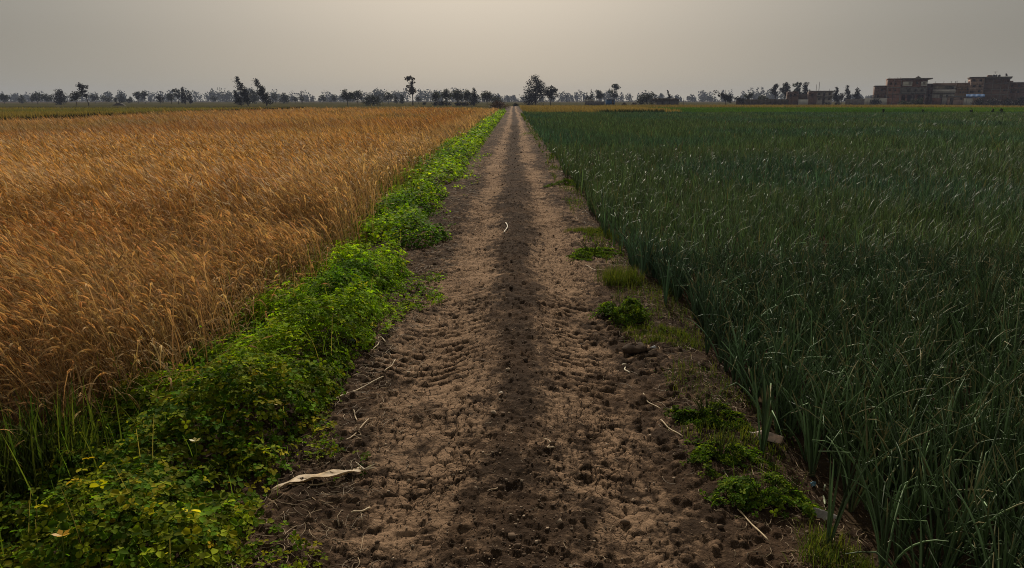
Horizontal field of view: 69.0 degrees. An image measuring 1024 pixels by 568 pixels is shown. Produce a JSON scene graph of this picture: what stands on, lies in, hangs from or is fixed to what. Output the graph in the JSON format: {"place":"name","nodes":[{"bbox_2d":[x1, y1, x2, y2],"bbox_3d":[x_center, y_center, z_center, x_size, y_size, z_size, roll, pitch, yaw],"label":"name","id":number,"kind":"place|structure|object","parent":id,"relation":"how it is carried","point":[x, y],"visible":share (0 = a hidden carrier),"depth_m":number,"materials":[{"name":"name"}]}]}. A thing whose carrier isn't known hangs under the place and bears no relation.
{"place":"outdoors","nodes":[
{"label":"outdoors","id":0,"kind":"place"},
{"bbox_2d":[1,122,482,533],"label":"verge grass","id":1,"kind":"structure","parent":0,"point":[393,183],"depth_m":4.78,"materials":[{"name":"green plant"}]},
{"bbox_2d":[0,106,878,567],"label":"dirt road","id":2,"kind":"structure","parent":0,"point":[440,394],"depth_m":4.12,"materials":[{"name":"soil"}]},
{"bbox_2d":[287,481,332,485],"bbox_3d":[-0.968,0.937,3.492,0.246,0.015,0.028,-2,14,-9],"label":"straw","id":3,"kind":"object","parent":2,"relation":"on","point":[310,484],"visible":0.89,"depth_m":3.49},
{"bbox_2d":[271,462,375,491],"bbox_3d":[-0.900,0.911,3.551,0.498,0.043,0.104,-7,15,-26],"label":"maize leaf","id":4,"kind":"object","parent":2,"relation":"on","point":[331,473],"visible":0.99,"depth_m":3.54,"materials":[{"name":"plant"}]},
{"bbox_2d":[336,376,383,397],"bbox_3d":[-0.953,0.650,4.654,0.018,0.028,0.461,8,16,29],"label":"straw","id":5,"kind":"object","parent":2,"relation":"on","point":[362,387],"visible":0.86,"depth_m":4.69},
{"bbox_2d":[563,225,621,242],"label":"weed clump","id":6,"kind":"object","parent":2,"relation":"on","point":[599,230],"visible":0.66,"depth_m":10.09,"materials":[{"name":"green plant"}]},
{"bbox_2d":[564,237,627,260],"bbox_3d":[1.009,-0.421,8.738,0.822,0.263,0.786,0,14,0],"label":"weed clump","id":7,"kind":"object","parent":2,"relation":"on","point":[585,252],"visible":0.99,"depth_m":8.65,"materials":[{"name":"green plant"}]},
{"bbox_2d":[227,156,966,567],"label":"straw debris","id":8,"kind":"object","parent":2,"relation":"on","point":[525,436],"visible":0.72,"depth_m":3.85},
{"bbox_2d":[593,261,647,287],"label":"weed clump","id":9,"kind":"object","parent":2,"relation":"on","point":[628,276],"visible":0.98,"depth_m":7.29,"materials":[{"name":"green plant"}]},
{"bbox_2d":[588,296,661,328],"bbox_3d":[0.910,0.206,6.171,0.617,0.204,0.530,8,16,28],"label":"weed clump","id":10,"kind":"object","parent":2,"relation":"on","point":[631,307],"visible":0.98,"depth_m":6.07,"materials":[{"name":"green plant"}]},
{"bbox_2d":[622,342,648,353],"bbox_3d":[0.890,0.465,5.357,0.197,0.093,0.154,0,14,0],"label":"soil clod","id":11,"kind":"object","parent":2,"relation":"on","point":[634,348],"visible":0.99,"depth_m":5.32,"materials":[{"name":"soil"}]},
{"bbox_2d":[615,320,710,351],"bbox_3d":[1.196,0.432,5.719,0.774,0.224,0.556,0,14,0],"label":"weed clump","id":12,"kind":"object","parent":2,"relation":"on","point":[651,338],"visible":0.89,"depth_m":5.70,"materials":[{"name":"green plant"}]},
{"bbox_2d":[660,419,682,436],"bbox_3d":[0.871,0.793,4.096,0.020,0.013,0.243,-5,15,-18],"label":"straw","id":13,"kind":"object","parent":2,"relation":"on","point":[671,429],"visible":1,"depth_m":4.08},
{"bbox_2d":[663,392,754,434],"bbox_3d":[1.106,0.703,4.236,0.484,0.184,0.445,0,14,0],"label":"weed clump","id":14,"kind":"object","parent":2,"relation":"on","point":[684,414],"visible":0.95,"depth_m":4.21,"materials":[{"name":"green plant"}]},
{"bbox_2d":[668,413,787,459],"bbox_3d":[1.206,0.838,4.017,0.525,0.173,0.548,-11,18,-39],"label":"weed clump","id":15,"kind":"object","parent":2,"relation":"on","point":[741,430],"visible":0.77,"depth_m":4.00,"materials":[{"name":"green plant"}]},
{"bbox_2d":[679,428,781,478],"bbox_3d":[1.093,0.833,3.745,0.532,0.171,0.514,0,14,0],"label":"weed clump","id":16,"kind":"object","parent":2,"relation":"on","point":[704,452],"visible":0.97,"depth_m":3.71,"materials":[{"name":"green plant"}]},
{"bbox_2d":[737,509,769,541],"bbox_3d":[1.018,1.018,3.154,0.010,0.020,0.278,-2,14,-10],"label":"straw","id":17,"kind":"object","parent":2,"relation":"on","point":[758,530],"visible":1,"depth_m":3.13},
{"bbox_2d":[699,470,827,521],"bbox_3d":[1.156,0.948,3.380,0.589,0.217,0.424,0,14,0],"label":"weed clump","id":18,"kind":"object","parent":2,"relation":"on","point":[746,486],"visible":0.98,"depth_m":3.31,"materials":[{"name":"green plant"}]},
{"bbox_2d":[748,430,782,443],"bbox_3d":[1.371,0.815,4.042,0.189,0.059,0.122,0,14,0],"label":"plastic scrap","id":19,"kind":"object","parent":2,"relation":"on","point":[773,437],"visible":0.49,"depth_m":4.00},
{"bbox_2d":[813,508,840,519],"bbox_3d":[1.382,1.023,3.314,0.149,0.038,0.065,5,15,21],"label":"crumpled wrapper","id":20,"kind":"object","parent":2,"relation":"on","point":[820,513],"visible":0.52,"depth_m":3.31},
{"bbox_2d":[783,509,884,567],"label":"weed clump","id":21,"kind":"object","parent":2,"relation":"on","point":[821,552],"visible":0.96,"depth_m":2.95,"materials":[{"name":"green plant"}]},
{"bbox_2d":[0,102,1022,109],"bbox_3d":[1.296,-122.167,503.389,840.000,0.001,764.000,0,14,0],"label":"stubble field","id":22,"kind":"structure","parent":0,"point":[224,104],"depth_m":347.70,"materials":[{"name":"plant"}]},
{"bbox_2d":[0,93,10,103],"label":"tree","id":23,"kind":"object","parent":22,"relation":"on","point":[3,97],"visible":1,"depth_m":407.41,"materials":[{"name":"green plant"}]},
{"bbox_2d":[18,95,26,103],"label":"tree","id":24,"kind":"object","parent":22,"relation":"on","point":[21,100],"visible":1,"depth_m":446.83,"materials":[{"name":"green plant"}]},
{"bbox_2d":[31,92,40,103],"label":"tree","id":25,"kind":"object","parent":22,"relation":"on","point":[35,97],"visible":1,"depth_m":417.07,"materials":[{"name":"green plant"}]},
{"bbox_2d":[38,93,53,103],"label":"tree","id":26,"kind":"object","parent":22,"relation":"on","point":[45,98],"visible":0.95,"depth_m":417.02,"materials":[{"name":"green plant"}]},
{"bbox_2d":[50,89,66,104],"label":"tree","id":27,"kind":"object","parent":22,"relation":"on","point":[59,99],"visible":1,"depth_m":319.64,"materials":[{"name":"green plant"}]},
{"bbox_2d":[68,91,82,105],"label":"tree","id":28,"kind":"object","parent":22,"relation":"on","point":[78,95],"visible":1,"depth_m":261.94,"materials":[{"name":"green plant"}]},
{"bbox_2d":[75,82,88,105],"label":"tree","id":29,"kind":"object","parent":22,"relation":"on","point":[80,86],"visible":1,"depth_m":261.44,"materials":[{"name":"green plant"}]},
{"bbox_2d":[89,93,99,102],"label":"tree","id":30,"kind":"object","parent":22,"relation":"on","point":[92,97],"visible":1,"depth_m":466.27,"materials":[{"name":"green plant"}]},
{"bbox_2d":[100,95,112,101],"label":"tree","id":31,"kind":"object","parent":22,"relation":"on","point":[105,98],"visible":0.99,"depth_m":465.74,"materials":[{"name":"green plant"}]},
{"bbox_2d":[132,91,140,103],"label":"tree","id":32,"kind":"object","parent":22,"relation":"on","point":[136,95],"visible":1,"depth_m":436.37,"materials":[{"name":"green plant"}]},
{"bbox_2d":[139,90,147,103],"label":"tree","id":33,"kind":"object","parent":22,"relation":"on","point":[143,93],"visible":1,"depth_m":436.58,"materials":[{"name":"green plant"}]},
{"bbox_2d":[166,93,173,103],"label":"tree","id":34,"kind":"object","parent":22,"relation":"on","point":[170,96],"visible":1,"depth_m":387.95,"materials":[{"name":"green plant"}]},
{"bbox_2d":[171,88,179,103],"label":"tree","id":35,"kind":"object","parent":22,"relation":"on","point":[175,91],"visible":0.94,"depth_m":367.91,"materials":[{"name":"green plant"}]},
{"bbox_2d":[178,86,189,103],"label":"tree","id":36,"kind":"object","parent":22,"relation":"on","point":[183,95],"visible":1,"depth_m":348.92,"materials":[{"name":"green plant"}]},
{"bbox_2d":[232,90,244,105],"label":"tree","id":37,"kind":"object","parent":22,"relation":"on","point":[237,100],"visible":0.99,"depth_m":263.74,"materials":[{"name":"green plant"}]},
{"bbox_2d":[234,76,251,105],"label":"tree","id":38,"kind":"object","parent":22,"relation":"on","point":[244,92],"visible":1,"depth_m":263.07,"materials":[{"name":"green plant"}]},
{"bbox_2d":[249,89,258,103],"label":"tree","id":39,"kind":"object","parent":22,"relation":"on","point":[254,98],"visible":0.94,"depth_m":416.58,"materials":[{"name":"green plant"}]},
{"bbox_2d":[253,78,272,105],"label":"tree","id":40,"kind":"object","parent":22,"relation":"on","point":[263,97],"visible":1,"depth_m":259.40,"materials":[{"name":"green plant"}]},
{"bbox_2d":[278,92,290,103],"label":"tree","id":41,"kind":"object","parent":22,"relation":"on","point":[285,97],"visible":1,"depth_m":455.72,"materials":[{"name":"green plant"}]},
{"bbox_2d":[340,89,353,105],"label":"tree","id":42,"kind":"object","parent":22,"relation":"on","point":[344,95],"visible":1,"depth_m":275.80,"materials":[{"name":"green plant"}]},
{"bbox_2d":[350,90,363,101],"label":"tree","id":43,"kind":"object","parent":22,"relation":"on","point":[357,95],"visible":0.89,"depth_m":338.68,"materials":[{"name":"green plant"}]},
{"bbox_2d":[361,92,383,105],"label":"tree","id":44,"kind":"object","parent":22,"relation":"on","point":[369,100],"visible":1,"depth_m":276.53,"materials":[{"name":"green plant"}]},
{"bbox_2d":[380,92,394,103],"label":"tree","id":45,"kind":"object","parent":22,"relation":"on","point":[387,96],"visible":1,"depth_m":416.68,"materials":[{"name":"green plant"}]},
{"bbox_2d":[404,75,416,104],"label":"tree","id":46,"kind":"object","parent":22,"relation":"on","point":[412,90],"visible":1,"depth_m":289.39,"materials":[{"name":"green plant"}]},
{"bbox_2d":[431,92,440,101],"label":"tree","id":47,"kind":"object","parent":22,"relation":"on","point":[436,96],"visible":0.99,"depth_m":275.62,"materials":[{"name":"green plant"}]},
{"bbox_2d":[431,100,451,105],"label":"bush","id":48,"kind":"object","parent":22,"relation":"on","point":[440,104],"visible":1,"depth_m":274.28,"materials":[{"name":"green plant"}]},
{"bbox_2d":[440,88,451,101],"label":"tree","id":49,"kind":"object","parent":22,"relation":"on","point":[445,94],"visible":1,"depth_m":278.96,"materials":[{"name":"green plant"}]},
{"bbox_2d":[451,89,463,101],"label":"tree","id":50,"kind":"object","parent":22,"relation":"on","point":[458,96],"visible":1,"depth_m":276.96,"materials":[{"name":"green plant"}]},
{"bbox_2d":[454,101,474,105],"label":"bush","id":51,"kind":"object","parent":22,"relation":"on","point":[462,104],"visible":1,"depth_m":273.71,"materials":[{"name":"green plant"}]},
{"bbox_2d":[462,89,472,103],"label":"tree","id":52,"kind":"object","parent":22,"relation":"on","point":[467,95],"visible":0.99,"depth_m":275.09,"materials":[{"name":"green plant"}]},
{"bbox_2d":[470,88,479,104],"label":"tree","id":53,"kind":"object","parent":22,"relation":"on","point":[473,98],"visible":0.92,"depth_m":280.69,"materials":[{"name":"green plant"}]},
{"bbox_2d":[479,90,494,101],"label":"tree","id":54,"kind":"object","parent":22,"relation":"on","point":[487,95],"visible":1,"depth_m":309.24,"materials":[{"name":"green plant"}]},
{"bbox_2d":[487,100,509,108],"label":"bush","id":55,"kind":"object","parent":22,"relation":"on","point":[495,104],"visible":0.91,"depth_m":166.52,"materials":[{"name":"green plant"}]},
{"bbox_2d":[519,75,546,104],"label":"tree","id":56,"kind":"object","parent":22,"relation":"on","point":[534,95],"visible":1,"depth_m":289.11,"materials":[{"name":"green plant"}]},
{"bbox_2d":[542,85,558,104],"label":"tree","id":57,"kind":"object","parent":22,"relation":"on","point":[548,93],"visible":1,"depth_m":288.31,"materials":[{"name":"green plant"}]},
{"bbox_2d":[585,101,604,104],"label":"yard wall","id":58,"kind":"structure","parent":22,"relation":"on","point":[593,103],"depth_m":291.44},
{"bbox_2d":[595,90,603,101],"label":"tree","id":59,"kind":"object","parent":22,"relation":"on","point":[599,94],"visible":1,"depth_m":406.43,"materials":[{"name":"green plant"}]},
{"bbox_2d":[606,99,614,104],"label":"blue shed","id":60,"kind":"structure","parent":22,"relation":"on","point":[610,101],"depth_m":285.56,"materials":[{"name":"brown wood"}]},
{"bbox_2d":[608,83,620,97],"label":"tree","id":61,"kind":"object","parent":22,"relation":"on","point":[615,87],"visible":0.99,"depth_m":396.70,"materials":[{"name":"green plant"}]},
{"bbox_2d":[635,91,655,104],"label":"tree","id":62,"kind":"object","parent":22,"relation":"on","point":[643,98],"visible":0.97,"depth_m":290.76,"materials":[{"name":"green plant"}]},
{"bbox_2d":[651,98,678,104],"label":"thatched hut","id":63,"kind":"object","parent":22,"relation":"on","point":[666,101],"visible":0.89,"depth_m":289.30,"materials":[{"name":"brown plant"}]},
{"bbox_2d":[713,90,731,103],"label":"tree","id":64,"kind":"object","parent":22,"relation":"on","point":[726,97],"visible":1,"depth_m":280.79,"materials":[{"name":"green plant"}]},
{"bbox_2d":[732,96,743,104],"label":"tree","id":65,"kind":"object","parent":22,"relation":"on","point":[740,99],"visible":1,"depth_m":290.77,"materials":[{"name":"green plant"}]},
{"bbox_2d":[743,92,753,98],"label":"tree","id":66,"kind":"object","parent":22,"relation":"on","point":[748,96],"visible":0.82,"depth_m":328.72,"materials":[{"name":"green plant"}]},
{"bbox_2d":[736,99,788,104],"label":"mud wall","id":67,"kind":"structure","parent":22,"relation":"on","point":[767,102],"depth_m":306.53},
{"bbox_2d":[520,104,1023,112],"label":"ripe grain","id":68,"kind":"object","parent":22,"relation":"on","point":[567,108],"visible":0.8,"depth_m":168.02},
{"bbox_2d":[770,83,778,98],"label":"tree","id":69,"kind":"object","parent":22,"relation":"on","point":[775,87],"visible":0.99,"depth_m":347.52,"materials":[{"name":"green plant"}]},
{"bbox_2d":[779,82,790,98],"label":"tree","id":70,"kind":"object","parent":22,"relation":"on","point":[786,87],"visible":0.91,"depth_m":342.67,"materials":[{"name":"green plant"}]},
{"bbox_2d":[793,82,801,93],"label":"tree","id":71,"kind":"object","parent":22,"relation":"on","point":[797,86],"visible":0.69,"depth_m":361.88,"materials":[{"name":"green plant"}]},
{"bbox_2d":[799,82,809,93],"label":"tree","id":72,"kind":"object","parent":22,"relation":"on","point":[805,86],"visible":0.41,"depth_m":356.72,"materials":[{"name":"green plant"}]},
{"bbox_2d":[808,91,834,104],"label":"white house","id":73,"kind":"structure","parent":22,"relation":"on","point":[823,97],"depth_m":329.39,"materials":[{"name":"brown concrete"}]},
{"bbox_2d":[832,87,839,102],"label":"tree","id":74,"kind":"object","parent":22,"relation":"on","point":[836,97],"visible":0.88,"depth_m":338.40,"materials":[{"name":"green plant"}]},
{"bbox_2d":[844,85,851,100],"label":"tree","id":75,"kind":"object","parent":22,"relation":"on","point":[848,95],"visible":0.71,"depth_m":338.37,"materials":[{"name":"green plant"}]},
{"bbox_2d":[845,98,864,104],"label":"yard wall","id":76,"kind":"structure","parent":22,"relation":"on","point":[861,101],"depth_m":318.36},
{"bbox_2d":[851,87,860,98],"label":"tree","id":77,"kind":"object","parent":22,"relation":"on","point":[855,95],"visible":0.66,"depth_m":340.19,"materials":[{"name":"green plant"}]},
{"bbox_2d":[864,98,886,104],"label":"yard wall","id":78,"kind":"structure","parent":22,"relation":"on","point":[883,101],"depth_m":308.47,"materials":[{"name":"concrete"}]},
{"bbox_2d":[870,95,881,104],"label":"bush","id":79,"kind":"object","parent":22,"relation":"on","point":[874,101],"visible":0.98,"depth_m":307.32,"materials":[{"name":"green plant"}]},
{"bbox_2d":[872,85,886,97],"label":"brick annex","id":80,"kind":"object","parent":22,"relation":"on","point":[879,91],"visible":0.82,"depth_m":315.45,"materials":[{"name":"brown brick"}]},
{"bbox_2d":[909,97,923,104],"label":"bush","id":81,"kind":"object","parent":22,"relation":"on","point":[917,102],"visible":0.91,"depth_m":259.62,"materials":[{"name":"green plant"}]},
{"bbox_2d":[925,84,932,104],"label":"dark annex","id":82,"kind":"object","parent":22,"relation":"on","point":[928,99],"visible":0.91,"depth_m":314.58,"materials":[{"name":"brown brick"}]},
{"bbox_2d":[931,81,956,104],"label":"balcony house","id":83,"kind":"structure","parent":22,"relation":"on","point":[941,91],"depth_m":311.57,"materials":[{"name":"brown"}]},
{"bbox_2d":[946,96,965,104],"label":"tin shed","id":84,"kind":"structure","parent":22,"relation":"on","point":[955,100],"depth_m":302.72,"materials":[{"name":"paint"}]},
{"bbox_2d":[954,81,970,97],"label":"ochre house","id":85,"kind":"structure","parent":22,"relation":"on","point":[961,89],"depth_m":315.05,"materials":[{"name":"brick"}]},
{"bbox_2d":[963,94,984,104],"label":"tarpaulin shelter","id":86,"kind":"object","parent":22,"relation":"on","point":[967,101],"visible":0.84,"depth_m":299.39,"materials":[{"name":"blue plastic"}]},
{"bbox_2d":[970,98,983,104],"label":"bush","id":87,"kind":"object","parent":22,"relation":"on","point":[978,102],"visible":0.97,"depth_m":280.43,"materials":[{"name":"green plant"}]},
{"bbox_2d":[967,73,1012,104],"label":"tall block","id":88,"kind":"structure","parent":22,"relation":"on","point":[993,86],"depth_m":308.88,"materials":[{"name":"brown brick"}]},
{"bbox_2d":[984,97,1000,104],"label":"bush","id":89,"kind":"object","parent":22,"relation":"on","point":[992,102],"visible":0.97,"depth_m":282.79,"materials":[{"name":"green plant"}]},
{"bbox_2d":[999,98,1014,104],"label":"bush","id":90,"kind":"object","parent":22,"relation":"on","point":[1007,102],"visible":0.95,"depth_m":284.47,"materials":[{"name":"green plant"}]},
{"bbox_2d":[1008,81,1023,104],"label":"brick block","id":91,"kind":"structure","parent":22,"relation":"on","point":[1016,90],"depth_m":316.42,"materials":[{"name":"brown brick"}]},
{"bbox_2d":[1014,96,1023,105],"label":"bush","id":92,"kind":"object","parent":22,"relation":"on","point":[1018,100],"visible":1,"depth_m":281.30,"materials":[{"name":"green plant"}]},
{"bbox_2d":[0,101,1023,567],"bbox_3d":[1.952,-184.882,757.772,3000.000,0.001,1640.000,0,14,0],"label":"ground","id":93,"kind":"structure","parent":0,"point":[860,517],"depth_m":4.32,"materials":[{"name":"soil"}]},
{"bbox_2d":[0,385,95,516],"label":"grass tussock","id":94,"kind":"object","parent":93,"relation":"on","point":[5,465],"depth_m":3.64,"materials":[{"name":"green plant"}]},
{"bbox_2d":[0,377,126,494],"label":"grass tussock","id":95,"kind":"object","parent":93,"relation":"on","point":[50,456],"depth_m":3.81,"materials":[{"name":"green plant"}]},
{"bbox_2d":[0,106,285,118],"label":"unripe grain","id":96,"kind":"object","parent":93,"relation":"on","point":[23,111],"visible":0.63,"depth_m":97.56},
{"bbox_2d":[0,106,303,120],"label":"ditch weeds","id":97,"kind":"object","parent":93,"relation":"on","point":[68,116],"visible":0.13,"depth_m":64.67,"materials":[{"name":"plant"}]},
{"bbox_2d":[0,105,501,456],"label":"wheat","id":98,"kind":"object","parent":93,"relation":"on","point":[270,156],"visible":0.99,"depth_m":8.80,"materials":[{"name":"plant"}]},
{"bbox_2d":[0,108,506,567],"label":"clover groundcover","id":99,"kind":"object","parent":93,"relation":"on","point":[177,415],"visible":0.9,"depth_m":3.80,"materials":[{"name":"green plant"}]},
{"bbox_2d":[52,529,69,564],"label":"flower","id":100,"kind":"object","parent":99,"relation":"on","point":[60,532],"visible":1,"depth_m":2.68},
{"bbox_2d":[189,437,199,464],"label":"flower","id":101,"kind":"object","parent":99,"relation":"on","point":[194,438],"visible":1,"depth_m":3.42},
{"bbox_2d":[0,87,872,101],"bbox_3d":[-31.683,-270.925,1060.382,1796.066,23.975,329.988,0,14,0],"label":"wood","id":102,"kind":"object","parent":93,"relation":"on","point":[702,97],"visible":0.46,"depth_m":1008.74,"materials":[{"name":"green plant"}]},
{"bbox_2d":[543,173,580,186],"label":"weed clump","id":103,"kind":"object","parent":93,"relation":"on","point":[564,180],"visible":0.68,"depth_m":15.76,"materials":[{"name":"green plant"}]},
{"bbox_2d":[208,124,959,567],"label":"soil crumbs","id":104,"kind":"object","parent":93,"relation":"on","point":[512,536],"visible":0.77,"depth_m":3.58,"materials":[{"name":"soil"}]},
{"bbox_2d":[599,108,663,112],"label":"weed row","id":105,"kind":"object","parent":93,"relation":"on","point":[632,110],"visible":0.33,"depth_m":102.95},
{"bbox_2d":[521,113,879,507],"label":"verge grass","id":106,"kind":"structure","parent":93,"relation":"on","point":[619,246],"depth_m":6.08,"materials":[{"name":"green plant"}]},
{"bbox_2d":[522,110,1023,567],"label":"onion crop","id":107,"kind":"object","parent":93,"relation":"on","point":[849,289],"visible":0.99,"depth_m":6.91,"materials":[{"name":"green plant"}]},
{"bbox_2d":[0,0,1023,100],"label":"sky","id":108,"kind":"structure","parent":0,"point":[683,48],"materials":[{"name":"grey"}]},
{"bbox_2d":[786,91,816,104],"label":"ruined house","id":109,"kind":"structure","parent":0,"point":[797,98],"depth_m":324.18,"materials":[{"name":"brown brick"}]},
{"bbox_2d":[886,76,932,104],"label":"brick house","id":110,"kind":"structure","parent":0,"point":[907,89],"depth_m":309.58,"materials":[{"name":"brown brick"}]},
{"label":"fodder field","id":111,"kind":"structure","parent":0,"visible":0},
{"bbox_2d":[646,106,1023,112],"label":"green fodder","id":112,"kind":"object","parent":111,"relation":"on","point":[829,109],"visible":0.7,"depth_m":128.81,"materials":[{"name":"plant"}]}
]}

